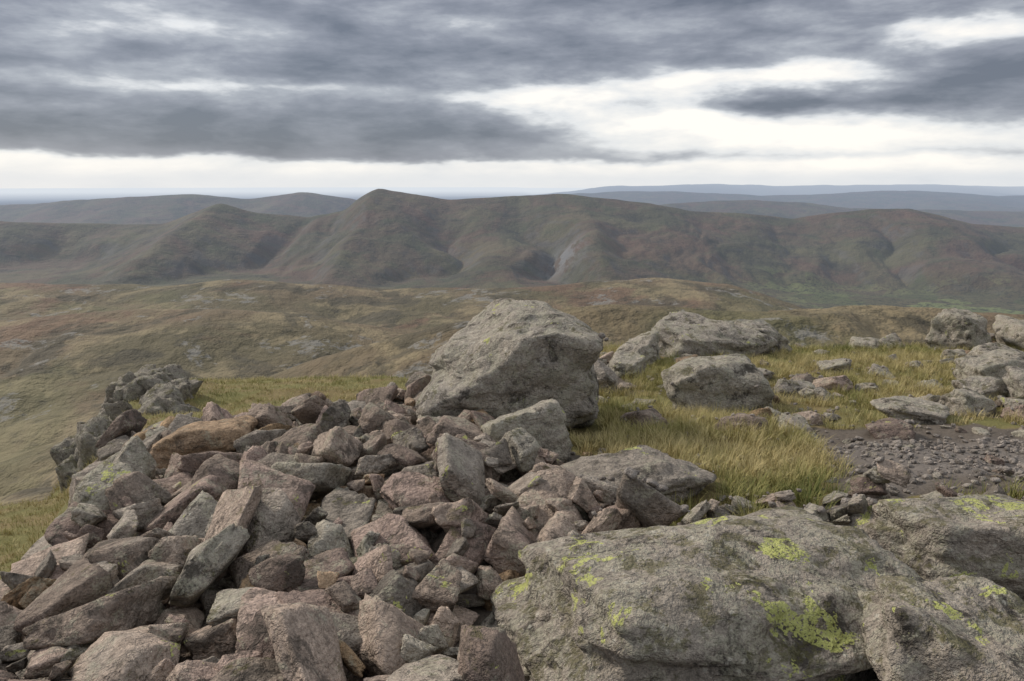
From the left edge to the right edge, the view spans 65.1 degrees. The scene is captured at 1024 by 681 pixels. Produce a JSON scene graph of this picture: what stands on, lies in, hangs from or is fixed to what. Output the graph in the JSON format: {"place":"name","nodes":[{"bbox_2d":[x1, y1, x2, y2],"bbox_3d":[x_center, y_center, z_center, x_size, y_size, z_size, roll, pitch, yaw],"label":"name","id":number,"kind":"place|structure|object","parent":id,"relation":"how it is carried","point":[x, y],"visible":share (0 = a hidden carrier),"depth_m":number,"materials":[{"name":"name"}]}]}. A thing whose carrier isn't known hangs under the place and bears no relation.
{"place":"outdoors","nodes":[
{"label":"outdoors","id":0,"kind":"place"},
{"bbox_2d":[0,184,1023,646],"bbox_3d":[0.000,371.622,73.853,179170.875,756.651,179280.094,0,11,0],"label":"ground","id":1,"kind":"structure","parent":0,"point":[102,290],"depth_m":3446.09,"materials":[{"name":"green plant"}]},
{"bbox_2d":[50,364,203,490],"bbox_3d":[-6.589,1.794,13.999,2.325,2.779,4.749,-5,12,-24],"label":"rock outcrop","id":2,"kind":"object","parent":1,"relation":"on","point":[166,388],"visible":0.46,"depth_m":12.51,"materials":[{"name":"grey stone"}]},
{"bbox_2d":[0,373,408,579],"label":"shelf grass","id":3,"kind":"structure","parent":1,"relation":"on","point":[252,380],"depth_m":13.04,"materials":[{"name":"green plant"}]},
{"bbox_2d":[0,371,687,680],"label":"scree rocks","id":4,"kind":"object","parent":1,"relation":"on","point":[365,565],"visible":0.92,"depth_m":3.31,"materials":[{"name":"grey stone"}]},
{"bbox_2d":[150,415,257,468],"bbox_3d":[-2.066,0.734,5.390,0.710,0.379,0.463,-5,12,-23],"label":"ochre boulder","id":5,"kind":"object","parent":4,"relation":"on","point":[222,435],"visible":0.61,"depth_m":5.23,"materials":[{"name":"brown stone"}]},
{"bbox_2d":[414,298,603,429],"bbox_3d":[-0.099,0.329,5.950,1.512,1.197,1.252,0,11,0],"label":"boulder","id":6,"kind":"object","parent":1,"relation":"on","point":[495,359],"visible":0.78,"depth_m":5.42,"materials":[{"name":"grey stone"}]},
{"bbox_2d":[480,398,572,462],"bbox_3d":[0.069,0.582,4.801,0.580,0.473,0.467,-5,12,-22],"label":"boulder","id":7,"kind":"object","parent":1,"relation":"on","point":[542,422],"visible":0.56,"depth_m":4.65,"materials":[{"name":"grey stone"}]},
{"bbox_2d":[594,360,618,393],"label":"boulder","id":8,"kind":"object","parent":1,"relation":"on","point":[605,374],"visible":0.38,"depth_m":7.36,"materials":[{"name":"grey stone"}]},
{"bbox_2d":[609,350,646,377],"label":"boulder","id":9,"kind":"object","parent":1,"relation":"on","point":[621,362],"visible":0.71,"depth_m":8.27,"materials":[{"name":"grey stone"}]},
{"bbox_2d":[560,445,716,503],"bbox_3d":[0.613,0.754,4.116,0.943,0.309,0.605,0,11,0],"label":"flat slab rock","id":10,"kind":"object","parent":1,"relation":"on","point":[680,478],"visible":0.42,"depth_m":4.07,"materials":[{"name":"grey stone"}]},
{"bbox_2d":[616,331,660,364],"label":"boulder","id":11,"kind":"object","parent":1,"relation":"on","point":[646,344],"visible":0.56,"depth_m":9.10,"materials":[{"name":"grey stone"}]},
{"bbox_2d":[479,506,925,680],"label":"lichen boulder","id":12,"kind":"object","parent":1,"relation":"on","point":[767,594],"visible":0.82,"depth_m":2.47,"materials":[{"name":"grey stone"}]},
{"bbox_2d":[651,311,777,357],"bbox_3d":[2.379,0.068,9.579,1.415,0.662,0.896,6,13,27],"label":"boulder","id":13,"kind":"object","parent":1,"relation":"on","point":[690,333],"visible":0.65,"depth_m":9.48,"materials":[{"name":"grey stone"}]},
{"bbox_2d":[661,353,774,414],"bbox_3d":[1.714,0.409,6.719,0.960,0.565,0.684,0,11,0],"label":"boulder","id":14,"kind":"object","parent":1,"relation":"on","point":[725,380],"visible":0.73,"depth_m":6.42,"materials":[{"name":"grey stone"}]},
{"bbox_2d":[734,320,792,353],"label":"boulder","id":15,"kind":"object","parent":1,"relation":"on","point":[783,341],"visible":0.38,"depth_m":9.92,"materials":[{"name":"grey stone"}]},
{"bbox_2d":[567,332,1023,535],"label":"scattered rocks","id":16,"kind":"object","parent":1,"relation":"on","point":[872,482],"visible":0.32,"depth_m":5.60,"materials":[{"name":"grey stone"}]},
{"bbox_2d":[569,338,1023,525],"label":"grass","id":17,"kind":"structure","parent":1,"relation":"on","point":[658,438],"depth_m":5.54,"materials":[{"name":"plant"}]},
{"bbox_2d":[570,332,1023,521],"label":"gravel","id":18,"kind":"structure","parent":1,"relation":"on","point":[896,445],"depth_m":4.91,"materials":[{"name":"grey gravel"}]},
{"bbox_2d":[870,396,949,423],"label":"boulder","id":19,"kind":"object","parent":1,"relation":"on","point":[919,411],"visible":0.8,"depth_m":6.11,"materials":[{"name":"grey stone"}]},
{"bbox_2d":[848,493,1023,597],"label":"lichen boulder","id":20,"kind":"object","parent":1,"relation":"on","point":[933,539],"visible":0.64,"depth_m":3.27,"materials":[{"name":"grey stone"}]},
{"bbox_2d":[857,574,1023,680],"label":"lichen boulder","id":21,"kind":"object","parent":1,"relation":"on","point":[963,627],"visible":0.99,"depth_m":2.20,"materials":[{"name":"grey stone"}]},
{"bbox_2d":[924,308,990,349],"bbox_3d":[6.138,-0.034,11.011,0.725,0.768,0.875,11,16,43],"label":"boulder","id":22,"kind":"object","parent":1,"relation":"on","point":[953,328],"visible":0.76,"depth_m":10.76,"materials":[{"name":"grey stone"}]},
{"bbox_2d":[936,388,996,416],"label":"boulder","id":23,"kind":"object","parent":1,"relation":"on","point":[961,398],"visible":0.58,"depth_m":6.39,"materials":[{"name":"grey stone"}]},
{"bbox_2d":[951,376,1007,399],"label":"boulder","id":24,"kind":"object","parent":1,"relation":"on","point":[991,387],"visible":0.46,"depth_m":6.96,"materials":[{"name":"grey stone"}]},
{"bbox_2d":[952,349,1023,379],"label":"boulder","id":25,"kind":"object","parent":1,"relation":"on","point":[994,363],"visible":0.57,"depth_m":7.71,"materials":[{"name":"grey stone"}]},
{"bbox_2d":[965,342,1023,355],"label":"boulder","id":26,"kind":"object","parent":1,"relation":"on","point":[983,348],"visible":0.26,"depth_m":8.80,"materials":[{"name":"grey stone"}]},
{"bbox_2d":[992,314,1023,350],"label":"boulder","id":27,"kind":"object","parent":1,"relation":"on","point":[1009,330],"visible":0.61,"depth_m":11.01,"materials":[{"name":"grey stone"}]},
{"bbox_2d":[1002,366,1023,396],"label":"boulder","id":28,"kind":"object","parent":1,"relation":"on","point":[1013,378],"visible":0.65,"depth_m":6.79,"materials":[{"name":"grey stone"}]},
{"bbox_2d":[0,0,1023,187],"label":"sky","id":29,"kind":"structure","parent":0,"point":[94,93],"materials":[{"name":"grey"}]}
]}

